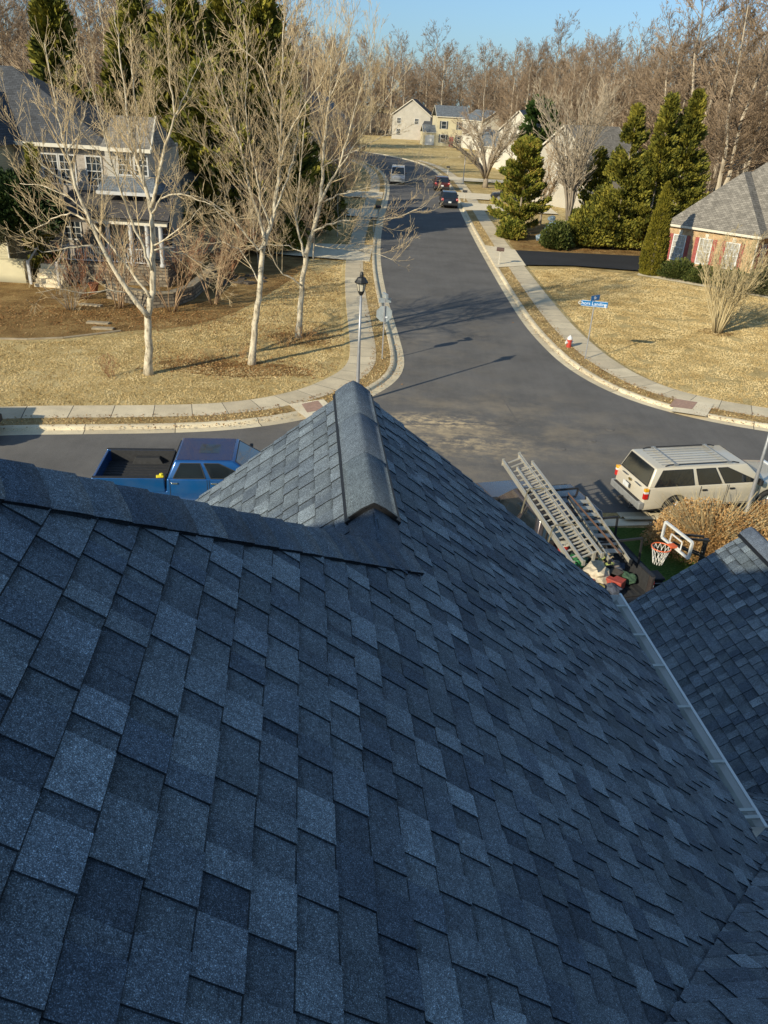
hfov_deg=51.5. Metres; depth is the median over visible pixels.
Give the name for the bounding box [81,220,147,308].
crape myrtle
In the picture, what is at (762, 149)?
woodland tree
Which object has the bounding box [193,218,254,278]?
bare shrub
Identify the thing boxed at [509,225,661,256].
hedge bed
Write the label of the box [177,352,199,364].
weed clump
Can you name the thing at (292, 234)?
evergreen shrub
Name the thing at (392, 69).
woodland tree
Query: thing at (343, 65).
woodland tree
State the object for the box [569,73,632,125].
woodland tree
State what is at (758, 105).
woodland tree
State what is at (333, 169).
evergreen shrub
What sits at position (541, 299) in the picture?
sidewalk
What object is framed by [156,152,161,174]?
window
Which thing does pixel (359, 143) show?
woodland tree
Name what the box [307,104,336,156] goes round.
woodland tree
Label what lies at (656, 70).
woodland tree
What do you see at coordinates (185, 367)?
tree bed
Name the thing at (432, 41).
woodland tree
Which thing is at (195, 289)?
stone wall
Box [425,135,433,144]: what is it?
garage door
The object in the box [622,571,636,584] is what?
rag bundle
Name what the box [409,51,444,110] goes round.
woodland tree
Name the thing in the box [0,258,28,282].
garden wall
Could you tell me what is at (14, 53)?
woodland tree
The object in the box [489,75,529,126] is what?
woodland tree
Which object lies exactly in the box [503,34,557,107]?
woodland tree
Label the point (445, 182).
parked car
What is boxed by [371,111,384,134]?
woodland tree
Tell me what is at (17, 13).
woodland tree
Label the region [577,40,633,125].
woodland tree
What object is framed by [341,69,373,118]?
woodland tree
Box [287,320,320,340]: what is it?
weed clump
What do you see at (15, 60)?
woodland tree
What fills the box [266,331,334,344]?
tree bed
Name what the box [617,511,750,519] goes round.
curb
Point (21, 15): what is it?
woodland tree
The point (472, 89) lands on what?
woodland tree
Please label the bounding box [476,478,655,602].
work truck
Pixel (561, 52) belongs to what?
woodland tree
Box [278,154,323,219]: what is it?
woodland tree
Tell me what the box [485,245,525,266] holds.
driveway apron
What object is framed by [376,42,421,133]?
woodland tree
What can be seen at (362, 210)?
driveway
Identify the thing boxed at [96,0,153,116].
evergreen tree
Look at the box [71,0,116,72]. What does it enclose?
woodland tree
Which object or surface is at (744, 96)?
woodland tree
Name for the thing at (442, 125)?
window
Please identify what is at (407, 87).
woodland tree
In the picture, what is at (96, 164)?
window
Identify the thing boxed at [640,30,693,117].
woodland tree
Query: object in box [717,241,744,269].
window
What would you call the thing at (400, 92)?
woodland tree
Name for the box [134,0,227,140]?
evergreen tree
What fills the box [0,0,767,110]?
sky
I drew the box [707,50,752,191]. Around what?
woodland tree
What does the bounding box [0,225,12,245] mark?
juniper bush
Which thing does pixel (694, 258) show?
window
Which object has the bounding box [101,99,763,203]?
woodland floor
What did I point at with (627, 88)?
woodland tree
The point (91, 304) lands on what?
stepping stone
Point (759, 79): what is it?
woodland tree
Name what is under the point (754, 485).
street lamp
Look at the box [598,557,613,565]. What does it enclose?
garden hose
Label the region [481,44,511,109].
woodland tree
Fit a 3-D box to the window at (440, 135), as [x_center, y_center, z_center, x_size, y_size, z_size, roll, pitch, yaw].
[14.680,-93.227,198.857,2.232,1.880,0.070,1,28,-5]
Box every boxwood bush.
[655,257,694,279]
[681,263,720,283]
[708,266,750,288]
[738,266,767,294]
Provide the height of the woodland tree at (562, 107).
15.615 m
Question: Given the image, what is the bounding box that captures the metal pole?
[568,492,620,553]
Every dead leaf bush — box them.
[639,485,767,563]
[744,499,767,536]
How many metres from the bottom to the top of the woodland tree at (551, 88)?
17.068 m
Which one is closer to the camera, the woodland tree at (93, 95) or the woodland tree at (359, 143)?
the woodland tree at (93, 95)
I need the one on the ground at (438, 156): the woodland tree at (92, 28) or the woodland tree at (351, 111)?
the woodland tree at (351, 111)
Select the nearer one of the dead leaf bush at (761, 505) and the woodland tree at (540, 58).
the dead leaf bush at (761, 505)
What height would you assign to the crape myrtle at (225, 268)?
5.074 m
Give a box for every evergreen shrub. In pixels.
[235,194,309,251]
[279,179,340,232]
[313,172,347,216]
[318,160,346,192]
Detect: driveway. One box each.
[274,243,372,260]
[344,190,382,198]
[346,208,377,216]
[449,177,503,182]
[457,192,532,201]
[461,202,556,213]
[516,250,683,269]
[607,528,647,568]
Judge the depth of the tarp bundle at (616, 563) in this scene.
18.50 m
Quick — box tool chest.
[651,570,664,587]
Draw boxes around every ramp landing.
[289,399,327,417]
[669,399,713,415]
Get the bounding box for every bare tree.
[437,114,525,187]
[531,72,625,224]
[531,132,576,224]
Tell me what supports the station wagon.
on the street
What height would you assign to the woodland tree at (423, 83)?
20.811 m
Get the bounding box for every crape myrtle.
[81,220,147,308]
[125,227,207,311]
[177,209,262,304]
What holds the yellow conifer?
on the hedge bed at (530, 240)
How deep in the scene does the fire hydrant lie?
38.92 m
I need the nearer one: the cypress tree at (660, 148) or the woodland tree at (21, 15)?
the cypress tree at (660, 148)
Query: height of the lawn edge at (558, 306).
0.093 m
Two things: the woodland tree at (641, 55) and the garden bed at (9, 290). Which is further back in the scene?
the woodland tree at (641, 55)
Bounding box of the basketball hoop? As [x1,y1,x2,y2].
[651,521,709,564]
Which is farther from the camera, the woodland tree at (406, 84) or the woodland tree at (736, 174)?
the woodland tree at (406, 84)
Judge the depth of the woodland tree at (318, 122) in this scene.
100.86 m
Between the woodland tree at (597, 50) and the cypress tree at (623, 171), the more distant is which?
the woodland tree at (597, 50)
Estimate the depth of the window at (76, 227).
48.11 m
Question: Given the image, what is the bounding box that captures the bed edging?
[0,330,120,339]
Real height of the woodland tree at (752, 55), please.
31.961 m
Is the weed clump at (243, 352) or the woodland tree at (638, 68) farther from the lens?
the woodland tree at (638, 68)
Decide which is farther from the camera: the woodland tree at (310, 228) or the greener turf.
the greener turf
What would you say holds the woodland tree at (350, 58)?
on the woodland floor
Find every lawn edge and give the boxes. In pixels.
[3,162,370,406]
[448,170,686,392]
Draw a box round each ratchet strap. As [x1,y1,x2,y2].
[521,488,551,512]
[548,524,578,543]
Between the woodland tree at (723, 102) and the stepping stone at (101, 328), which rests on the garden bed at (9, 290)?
the stepping stone at (101, 328)
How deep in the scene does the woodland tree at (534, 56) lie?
259.59 m
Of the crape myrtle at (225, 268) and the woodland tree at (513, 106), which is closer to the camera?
the crape myrtle at (225, 268)
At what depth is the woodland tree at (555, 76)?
168.54 m
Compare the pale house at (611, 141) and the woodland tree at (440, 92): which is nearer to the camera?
the pale house at (611, 141)
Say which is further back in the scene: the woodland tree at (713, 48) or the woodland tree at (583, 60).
the woodland tree at (713, 48)
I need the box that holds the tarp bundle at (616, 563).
[610,560,620,567]
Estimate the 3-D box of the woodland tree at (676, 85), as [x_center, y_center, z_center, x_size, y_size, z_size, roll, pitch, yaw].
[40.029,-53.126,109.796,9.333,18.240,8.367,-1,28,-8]
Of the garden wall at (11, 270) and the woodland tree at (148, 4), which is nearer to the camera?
the garden wall at (11, 270)
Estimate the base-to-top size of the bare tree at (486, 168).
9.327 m
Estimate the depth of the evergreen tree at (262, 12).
57.14 m
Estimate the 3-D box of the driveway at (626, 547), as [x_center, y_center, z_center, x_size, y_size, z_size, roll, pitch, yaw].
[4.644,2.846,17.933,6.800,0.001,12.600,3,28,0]
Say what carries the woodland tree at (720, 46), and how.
on the woodland floor
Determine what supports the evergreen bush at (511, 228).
on the hedge bed at (530, 240)
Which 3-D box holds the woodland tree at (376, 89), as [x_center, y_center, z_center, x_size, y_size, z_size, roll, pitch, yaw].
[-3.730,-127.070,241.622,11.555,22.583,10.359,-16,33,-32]
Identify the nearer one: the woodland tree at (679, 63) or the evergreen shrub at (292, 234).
the evergreen shrub at (292, 234)
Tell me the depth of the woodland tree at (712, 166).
94.86 m
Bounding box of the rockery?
[213,273,266,285]
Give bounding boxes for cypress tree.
[589,102,655,248]
[622,91,684,242]
[647,87,711,245]
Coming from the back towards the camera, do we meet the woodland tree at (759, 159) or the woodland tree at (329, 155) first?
the woodland tree at (329, 155)
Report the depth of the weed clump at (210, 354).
34.76 m
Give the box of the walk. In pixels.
[604,519,673,525]
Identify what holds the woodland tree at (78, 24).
on the woodland floor
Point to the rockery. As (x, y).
(240, 280)
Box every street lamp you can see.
[355,272,367,383]
[744,435,767,513]
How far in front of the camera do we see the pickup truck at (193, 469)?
22.06 m
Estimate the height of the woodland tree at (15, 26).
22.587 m
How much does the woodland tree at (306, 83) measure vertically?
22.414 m
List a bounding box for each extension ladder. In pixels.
[501,452,595,563]
[516,460,604,565]
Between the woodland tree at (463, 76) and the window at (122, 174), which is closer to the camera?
the window at (122, 174)
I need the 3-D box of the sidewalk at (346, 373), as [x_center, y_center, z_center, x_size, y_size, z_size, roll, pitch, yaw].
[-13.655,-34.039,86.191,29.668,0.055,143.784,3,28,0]
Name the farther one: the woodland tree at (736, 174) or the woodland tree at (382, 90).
the woodland tree at (382, 90)
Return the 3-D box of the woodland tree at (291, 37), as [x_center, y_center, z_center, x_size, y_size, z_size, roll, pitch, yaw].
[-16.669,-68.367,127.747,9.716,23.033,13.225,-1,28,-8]
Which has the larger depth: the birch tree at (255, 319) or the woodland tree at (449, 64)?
the woodland tree at (449, 64)
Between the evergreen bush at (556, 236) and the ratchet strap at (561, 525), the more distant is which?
the evergreen bush at (556, 236)
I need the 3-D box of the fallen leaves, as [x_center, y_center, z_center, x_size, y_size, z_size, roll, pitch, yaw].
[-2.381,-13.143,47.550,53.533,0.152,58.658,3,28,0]
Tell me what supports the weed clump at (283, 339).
on the ground at (438, 156)
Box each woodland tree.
[0,0,30,70]
[0,0,31,66]
[0,0,31,72]
[0,0,31,73]
[0,0,66,62]
[0,25,34,70]
[0,36,29,72]
[7,40,33,73]
[25,0,106,106]
[28,0,114,82]
[65,0,110,103]
[70,63,100,105]
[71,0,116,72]
[72,0,117,109]
[82,15,108,110]
[82,74,107,110]
[83,0,111,102]
[90,36,108,108]
[98,0,162,31]
[146,0,161,13]
[147,0,201,12]
[226,112,277,206]
[226,186,284,266]
[234,151,290,238]
[244,0,322,99]
[276,0,337,124]
[277,18,309,87]
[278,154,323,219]
[284,2,309,85]
[291,38,332,91]
[295,186,331,259]
[302,28,350,101]
[305,30,360,109]
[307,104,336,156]
[309,98,332,156]
[317,35,345,73]
[317,107,342,162]
[319,124,355,170]
[322,61,368,116]
[323,176,352,236]
[324,75,360,119]
[325,142,361,197]
[328,103,358,172]
[329,45,359,102]
[329,85,364,183]
[336,39,362,86]
[339,93,362,144]
[340,115,371,176]
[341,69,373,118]
[345,57,370,104]
[347,30,389,125]
[351,30,390,125]
[353,105,364,132]
[354,51,387,132]
[367,36,410,130]
[368,64,396,131]
[370,58,401,129]
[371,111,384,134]
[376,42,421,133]
[378,25,424,109]
[381,55,423,110]
[381,113,391,135]
[393,66,421,104]
[395,64,423,109]
[404,46,436,107]
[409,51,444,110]
[410,64,439,108]
[417,17,453,101]
[417,39,464,111]
[420,44,462,109]
[423,75,453,111]
[426,40,463,105]
[439,41,474,105]
[443,51,480,105]
[447,52,475,105]
[451,60,504,154]
[457,68,492,112]
[462,64,484,111]
[465,37,509,108]
[472,57,501,109]
[472,67,503,108]
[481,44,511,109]
[482,63,510,111]
[487,52,533,122]
[488,62,520,110]
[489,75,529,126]
[494,77,533,158]
[495,37,535,114]
[500,36,549,116]
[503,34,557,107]
[506,51,531,104]
[509,37,555,102]
[515,64,537,109]
[516,9,579,108]
[519,49,550,104]
[519,61,548,107]
[522,56,549,99]
[524,48,576,108]
[531,47,572,120]
[536,78,563,117]
[540,59,575,112]
[545,43,605,124]
[546,88,569,128]
[547,37,586,88]
[548,77,587,124]
[554,44,598,124]
[555,39,596,112]
[559,33,622,120]
[561,42,615,107]
[567,94,601,123]
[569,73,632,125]
[573,28,619,113]
[575,26,629,114]
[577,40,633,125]
[588,61,646,128]
[594,69,633,127]
[595,33,655,123]
[604,54,652,128]
[604,57,682,151]
[605,0,731,148]
[606,30,692,151]
[610,12,668,122]
[613,0,767,159]
[616,32,663,115]
[623,51,673,131]
[631,35,680,147]
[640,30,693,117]
[646,58,699,129]
[652,33,710,118]
[662,0,766,190]
[676,50,740,162]
[681,27,740,102]
[681,45,723,92]
[686,0,767,189]
[701,158,715,192]
[702,42,766,189]
[704,157,718,192]
[706,0,767,171]
[706,31,763,168]
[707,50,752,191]
[707,156,728,192]
[713,57,749,173]
[717,19,767,164]
[719,29,767,175]
[724,133,767,177]
[729,30,767,172]
[731,48,766,164]
[733,24,767,165]
[734,19,767,160]
[745,141,767,170]
[753,137,767,162]
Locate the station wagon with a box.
[610,444,767,514]
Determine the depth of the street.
31.91 m
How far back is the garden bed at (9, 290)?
42.60 m
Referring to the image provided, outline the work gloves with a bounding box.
[156,473,163,477]
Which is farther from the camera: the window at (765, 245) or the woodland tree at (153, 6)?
the woodland tree at (153, 6)
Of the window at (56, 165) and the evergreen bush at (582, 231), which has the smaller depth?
the window at (56, 165)
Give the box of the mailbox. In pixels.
[497,247,503,263]
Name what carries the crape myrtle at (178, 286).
on the garden bed at (9, 290)
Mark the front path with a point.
(688, 282)
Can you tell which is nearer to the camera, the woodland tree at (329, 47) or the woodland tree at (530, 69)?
the woodland tree at (329, 47)
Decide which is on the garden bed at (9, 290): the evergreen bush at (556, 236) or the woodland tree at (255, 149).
the woodland tree at (255, 149)
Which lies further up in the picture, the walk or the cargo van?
the cargo van
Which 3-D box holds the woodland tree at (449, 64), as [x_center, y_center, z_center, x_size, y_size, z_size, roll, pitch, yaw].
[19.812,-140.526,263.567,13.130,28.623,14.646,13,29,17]
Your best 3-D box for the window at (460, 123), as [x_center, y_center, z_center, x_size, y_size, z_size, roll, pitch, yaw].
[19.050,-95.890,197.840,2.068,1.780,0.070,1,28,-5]
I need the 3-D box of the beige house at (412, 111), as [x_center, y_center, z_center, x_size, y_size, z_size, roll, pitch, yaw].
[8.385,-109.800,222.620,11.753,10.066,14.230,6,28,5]
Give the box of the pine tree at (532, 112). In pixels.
[509,94,561,155]
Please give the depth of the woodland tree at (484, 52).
261.76 m
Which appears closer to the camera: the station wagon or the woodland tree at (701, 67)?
the station wagon
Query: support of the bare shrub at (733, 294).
on the tree bed at (710, 331)
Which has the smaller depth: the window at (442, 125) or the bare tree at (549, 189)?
the bare tree at (549, 189)
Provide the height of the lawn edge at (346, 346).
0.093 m
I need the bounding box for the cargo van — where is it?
[389,165,406,183]
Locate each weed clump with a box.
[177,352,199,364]
[197,345,227,359]
[219,339,256,357]
[270,335,298,346]
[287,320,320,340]
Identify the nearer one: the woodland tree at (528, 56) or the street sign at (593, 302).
the street sign at (593, 302)
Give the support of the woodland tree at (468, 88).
on the woodland floor
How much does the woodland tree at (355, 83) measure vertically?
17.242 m
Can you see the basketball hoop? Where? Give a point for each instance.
(677, 540)
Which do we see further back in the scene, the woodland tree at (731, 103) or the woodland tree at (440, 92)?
the woodland tree at (440, 92)
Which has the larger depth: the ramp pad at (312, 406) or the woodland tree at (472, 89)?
the woodland tree at (472, 89)
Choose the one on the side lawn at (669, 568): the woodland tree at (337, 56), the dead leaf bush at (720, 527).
the dead leaf bush at (720, 527)
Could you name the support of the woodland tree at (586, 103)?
on the ground at (438, 156)
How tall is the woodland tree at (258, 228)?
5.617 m
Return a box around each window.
[40,152,60,184]
[57,153,77,185]
[64,221,82,239]
[84,155,102,186]
[116,153,131,175]
[120,225,138,245]
[133,154,148,176]
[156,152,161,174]
[156,221,173,247]
[438,134,447,142]
[440,121,447,128]
[456,122,462,129]
[667,233,690,260]
[691,237,717,265]
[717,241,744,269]
[754,244,767,270]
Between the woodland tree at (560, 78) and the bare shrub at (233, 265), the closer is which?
the bare shrub at (233, 265)
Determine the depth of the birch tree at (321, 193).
34.67 m
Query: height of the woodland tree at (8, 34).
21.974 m
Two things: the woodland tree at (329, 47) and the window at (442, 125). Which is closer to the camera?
the woodland tree at (329, 47)
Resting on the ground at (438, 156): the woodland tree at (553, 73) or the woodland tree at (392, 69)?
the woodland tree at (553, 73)
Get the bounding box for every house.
[0,65,183,287]
[0,380,767,1023]
[174,136,264,255]
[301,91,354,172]
[391,99,432,139]
[420,105,468,146]
[461,109,505,149]
[478,110,540,168]
[531,125,637,208]
[666,162,767,272]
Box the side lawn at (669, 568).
[609,527,715,581]
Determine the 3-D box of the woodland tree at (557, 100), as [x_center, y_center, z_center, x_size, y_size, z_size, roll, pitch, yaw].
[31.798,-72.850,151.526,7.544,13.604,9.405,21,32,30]
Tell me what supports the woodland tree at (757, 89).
on the woodland floor
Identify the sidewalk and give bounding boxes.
[0,160,379,418]
[416,160,767,417]
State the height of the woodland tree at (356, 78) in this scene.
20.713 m
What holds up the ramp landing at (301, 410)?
on the sidewalk at (346, 373)
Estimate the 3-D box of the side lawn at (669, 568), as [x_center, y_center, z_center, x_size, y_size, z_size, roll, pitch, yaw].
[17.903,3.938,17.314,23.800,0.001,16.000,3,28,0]
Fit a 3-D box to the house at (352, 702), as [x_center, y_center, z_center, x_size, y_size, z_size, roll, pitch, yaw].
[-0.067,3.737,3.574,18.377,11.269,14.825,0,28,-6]
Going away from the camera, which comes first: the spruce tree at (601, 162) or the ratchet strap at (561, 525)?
the ratchet strap at (561, 525)
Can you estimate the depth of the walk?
23.07 m
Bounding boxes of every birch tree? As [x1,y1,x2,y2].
[0,0,270,375]
[116,0,355,365]
[207,0,448,338]
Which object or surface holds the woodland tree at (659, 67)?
on the woodland floor
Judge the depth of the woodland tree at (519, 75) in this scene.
241.89 m
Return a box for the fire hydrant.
[565,335,572,347]
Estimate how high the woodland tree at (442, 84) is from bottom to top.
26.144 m
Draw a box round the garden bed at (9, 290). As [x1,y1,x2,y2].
[0,248,308,337]
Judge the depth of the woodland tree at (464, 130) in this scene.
141.61 m
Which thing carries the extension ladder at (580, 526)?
on the extension ladder at (543, 521)
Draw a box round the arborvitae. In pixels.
[638,180,671,275]
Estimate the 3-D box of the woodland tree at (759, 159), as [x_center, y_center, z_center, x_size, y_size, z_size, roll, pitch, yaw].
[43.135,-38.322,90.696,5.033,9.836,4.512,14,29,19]
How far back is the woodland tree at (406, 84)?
232.57 m
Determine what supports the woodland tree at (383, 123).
on the woodland floor
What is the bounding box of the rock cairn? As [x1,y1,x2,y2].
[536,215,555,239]
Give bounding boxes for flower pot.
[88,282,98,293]
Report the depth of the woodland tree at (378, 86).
252.26 m
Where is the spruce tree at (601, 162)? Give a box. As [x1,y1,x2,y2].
[571,146,612,218]
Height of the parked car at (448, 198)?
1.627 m
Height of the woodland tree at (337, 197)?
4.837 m
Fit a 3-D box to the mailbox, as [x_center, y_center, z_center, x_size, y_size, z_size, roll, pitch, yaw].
[8.388,-18.505,57.744,0.540,1.305,0.261,8,28,9]
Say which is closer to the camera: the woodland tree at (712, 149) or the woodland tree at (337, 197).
the woodland tree at (337, 197)
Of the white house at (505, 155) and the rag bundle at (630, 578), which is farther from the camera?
the white house at (505, 155)
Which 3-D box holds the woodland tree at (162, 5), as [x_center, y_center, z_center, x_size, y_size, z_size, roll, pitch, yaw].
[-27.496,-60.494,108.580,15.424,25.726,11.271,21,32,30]
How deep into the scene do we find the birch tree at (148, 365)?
28.65 m
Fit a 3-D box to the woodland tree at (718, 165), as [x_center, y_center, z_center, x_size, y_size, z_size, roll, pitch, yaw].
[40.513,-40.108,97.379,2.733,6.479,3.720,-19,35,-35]
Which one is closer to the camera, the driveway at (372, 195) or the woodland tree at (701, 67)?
the driveway at (372, 195)
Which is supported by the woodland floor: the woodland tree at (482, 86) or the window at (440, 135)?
the woodland tree at (482, 86)
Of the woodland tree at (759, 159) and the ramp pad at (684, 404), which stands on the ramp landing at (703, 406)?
the ramp pad at (684, 404)
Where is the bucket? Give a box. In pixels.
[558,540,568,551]
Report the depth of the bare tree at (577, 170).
64.14 m
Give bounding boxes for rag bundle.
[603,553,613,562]
[605,582,621,594]
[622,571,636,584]
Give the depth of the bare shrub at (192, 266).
46.99 m
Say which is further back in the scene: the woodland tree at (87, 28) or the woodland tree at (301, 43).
the woodland tree at (301, 43)
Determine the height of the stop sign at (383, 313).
3.015 m
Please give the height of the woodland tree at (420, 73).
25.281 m
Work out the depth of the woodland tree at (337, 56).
258.26 m
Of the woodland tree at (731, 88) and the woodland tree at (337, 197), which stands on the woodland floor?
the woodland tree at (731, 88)
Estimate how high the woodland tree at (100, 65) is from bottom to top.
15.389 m
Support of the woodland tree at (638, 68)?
on the woodland floor
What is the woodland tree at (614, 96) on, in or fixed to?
on the ground at (438, 156)
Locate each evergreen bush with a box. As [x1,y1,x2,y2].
[494,216,527,239]
[538,219,574,249]
[567,201,620,247]
[585,216,649,249]
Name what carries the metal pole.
on the work truck at (508, 495)
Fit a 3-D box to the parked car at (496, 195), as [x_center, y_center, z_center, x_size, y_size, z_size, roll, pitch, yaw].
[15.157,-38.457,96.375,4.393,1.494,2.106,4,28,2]
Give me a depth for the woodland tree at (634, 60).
152.72 m
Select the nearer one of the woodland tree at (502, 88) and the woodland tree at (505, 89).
the woodland tree at (505, 89)
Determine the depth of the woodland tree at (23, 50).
69.22 m
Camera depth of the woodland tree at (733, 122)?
81.36 m
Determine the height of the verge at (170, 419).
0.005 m
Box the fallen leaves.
[0,222,767,429]
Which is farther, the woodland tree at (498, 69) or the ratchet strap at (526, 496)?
the woodland tree at (498, 69)
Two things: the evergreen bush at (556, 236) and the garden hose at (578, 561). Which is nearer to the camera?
the garden hose at (578, 561)
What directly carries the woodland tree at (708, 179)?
on the woodland floor
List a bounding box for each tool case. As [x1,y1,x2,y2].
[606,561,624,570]
[606,575,625,588]
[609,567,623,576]
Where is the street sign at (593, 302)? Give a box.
[578,295,607,358]
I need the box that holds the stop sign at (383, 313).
[376,292,391,358]
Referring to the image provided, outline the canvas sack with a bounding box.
[583,560,609,584]
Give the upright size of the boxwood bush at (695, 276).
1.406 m
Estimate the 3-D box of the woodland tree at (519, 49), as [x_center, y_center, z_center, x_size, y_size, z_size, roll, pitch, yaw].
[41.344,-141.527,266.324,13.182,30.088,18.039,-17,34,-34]
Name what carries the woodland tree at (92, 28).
on the woodland floor
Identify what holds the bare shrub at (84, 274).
on the garden bed at (9, 290)
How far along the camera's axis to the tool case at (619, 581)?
17.98 m
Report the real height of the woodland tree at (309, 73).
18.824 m
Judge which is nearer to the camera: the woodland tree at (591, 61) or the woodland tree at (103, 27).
the woodland tree at (103, 27)
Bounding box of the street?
[0,151,767,512]
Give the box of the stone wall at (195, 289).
[104,263,216,307]
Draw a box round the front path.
[637,273,767,297]
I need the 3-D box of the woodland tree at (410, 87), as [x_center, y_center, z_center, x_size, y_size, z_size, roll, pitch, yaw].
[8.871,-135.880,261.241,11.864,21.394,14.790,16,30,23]
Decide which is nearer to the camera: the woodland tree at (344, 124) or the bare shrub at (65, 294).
the bare shrub at (65, 294)
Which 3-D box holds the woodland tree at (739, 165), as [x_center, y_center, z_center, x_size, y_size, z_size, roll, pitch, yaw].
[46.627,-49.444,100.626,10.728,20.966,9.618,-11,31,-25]
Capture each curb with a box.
[0,162,403,435]
[357,150,767,431]
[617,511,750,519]
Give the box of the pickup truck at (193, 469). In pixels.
[91,438,260,500]
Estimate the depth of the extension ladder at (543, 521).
18.73 m
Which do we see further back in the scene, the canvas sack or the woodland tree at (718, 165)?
the woodland tree at (718, 165)
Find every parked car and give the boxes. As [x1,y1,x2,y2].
[432,175,449,189]
[439,190,458,207]
[490,190,525,199]
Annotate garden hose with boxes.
[570,554,586,567]
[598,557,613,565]
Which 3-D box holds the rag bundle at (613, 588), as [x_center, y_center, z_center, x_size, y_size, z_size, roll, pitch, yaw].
[5.115,1.698,17.810,0.411,0.235,0.328,25,34,35]
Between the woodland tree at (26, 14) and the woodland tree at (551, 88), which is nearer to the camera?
the woodland tree at (26, 14)
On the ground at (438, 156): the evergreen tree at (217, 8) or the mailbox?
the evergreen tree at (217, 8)
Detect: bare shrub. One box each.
[32,263,97,310]
[43,241,115,298]
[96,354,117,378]
[142,224,213,281]
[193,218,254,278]
[695,225,767,333]
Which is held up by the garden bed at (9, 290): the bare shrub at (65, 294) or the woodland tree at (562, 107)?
the bare shrub at (65, 294)
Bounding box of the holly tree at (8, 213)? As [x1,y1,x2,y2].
[0,166,69,287]
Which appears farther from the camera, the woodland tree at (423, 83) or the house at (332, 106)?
the woodland tree at (423, 83)
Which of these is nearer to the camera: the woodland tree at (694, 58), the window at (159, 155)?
the window at (159, 155)
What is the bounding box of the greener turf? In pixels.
[464,178,530,185]
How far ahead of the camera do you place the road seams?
29.39 m
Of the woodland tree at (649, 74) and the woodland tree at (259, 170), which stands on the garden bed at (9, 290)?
the woodland tree at (259, 170)
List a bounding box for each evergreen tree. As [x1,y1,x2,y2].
[24,0,97,103]
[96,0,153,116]
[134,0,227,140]
[161,55,270,235]
[200,0,276,192]
[221,0,328,214]
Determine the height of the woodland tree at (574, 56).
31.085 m
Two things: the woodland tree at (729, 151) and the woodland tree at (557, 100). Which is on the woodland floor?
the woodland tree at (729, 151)
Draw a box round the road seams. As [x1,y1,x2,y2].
[404,226,520,426]
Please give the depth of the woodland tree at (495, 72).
239.01 m
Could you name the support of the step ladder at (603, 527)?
on the work truck at (508, 495)
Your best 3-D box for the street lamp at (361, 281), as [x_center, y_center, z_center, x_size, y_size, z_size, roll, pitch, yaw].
[-0.921,-6.434,29.723,0.462,4.950,0.462,-8,30,-20]
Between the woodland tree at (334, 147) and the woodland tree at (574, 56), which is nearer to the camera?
the woodland tree at (334, 147)
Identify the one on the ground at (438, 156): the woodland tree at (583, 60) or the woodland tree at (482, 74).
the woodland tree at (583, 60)
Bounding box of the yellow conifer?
[487,133,552,228]
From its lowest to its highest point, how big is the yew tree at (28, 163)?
7.438 m
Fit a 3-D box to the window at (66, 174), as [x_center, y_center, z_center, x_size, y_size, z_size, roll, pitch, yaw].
[-18.456,-19.993,46.507,0.980,1.680,0.060,3,28,0]
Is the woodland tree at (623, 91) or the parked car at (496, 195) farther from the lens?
the woodland tree at (623, 91)
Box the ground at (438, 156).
[0,106,767,527]
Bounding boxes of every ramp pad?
[302,401,322,411]
[670,399,696,408]
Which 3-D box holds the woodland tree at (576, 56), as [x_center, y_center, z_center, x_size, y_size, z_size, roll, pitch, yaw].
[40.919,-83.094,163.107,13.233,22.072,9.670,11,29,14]
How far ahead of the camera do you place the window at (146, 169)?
45.66 m
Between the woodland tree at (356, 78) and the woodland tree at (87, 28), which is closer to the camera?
the woodland tree at (87, 28)
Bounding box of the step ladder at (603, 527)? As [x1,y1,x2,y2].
[567,495,631,564]
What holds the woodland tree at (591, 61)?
on the woodland floor
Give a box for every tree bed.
[155,359,310,376]
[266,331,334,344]
[699,328,733,335]
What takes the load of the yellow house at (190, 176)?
on the ground at (438, 156)
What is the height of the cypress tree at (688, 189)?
12.457 m
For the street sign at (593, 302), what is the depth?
36.23 m
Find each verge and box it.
[0,159,389,425]
[413,160,767,422]
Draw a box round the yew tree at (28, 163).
[19,141,67,268]
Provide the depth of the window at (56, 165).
46.44 m
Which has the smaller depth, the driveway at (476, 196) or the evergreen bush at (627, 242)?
the evergreen bush at (627, 242)
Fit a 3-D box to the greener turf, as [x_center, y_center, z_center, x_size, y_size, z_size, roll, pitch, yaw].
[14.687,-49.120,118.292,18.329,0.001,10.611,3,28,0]
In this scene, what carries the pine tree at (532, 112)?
on the ground at (438, 156)
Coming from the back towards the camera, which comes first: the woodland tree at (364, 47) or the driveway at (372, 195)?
the woodland tree at (364, 47)
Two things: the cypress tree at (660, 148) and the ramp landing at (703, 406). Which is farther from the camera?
the cypress tree at (660, 148)
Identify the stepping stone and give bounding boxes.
[79,303,102,306]
[86,320,109,324]
[91,326,114,329]

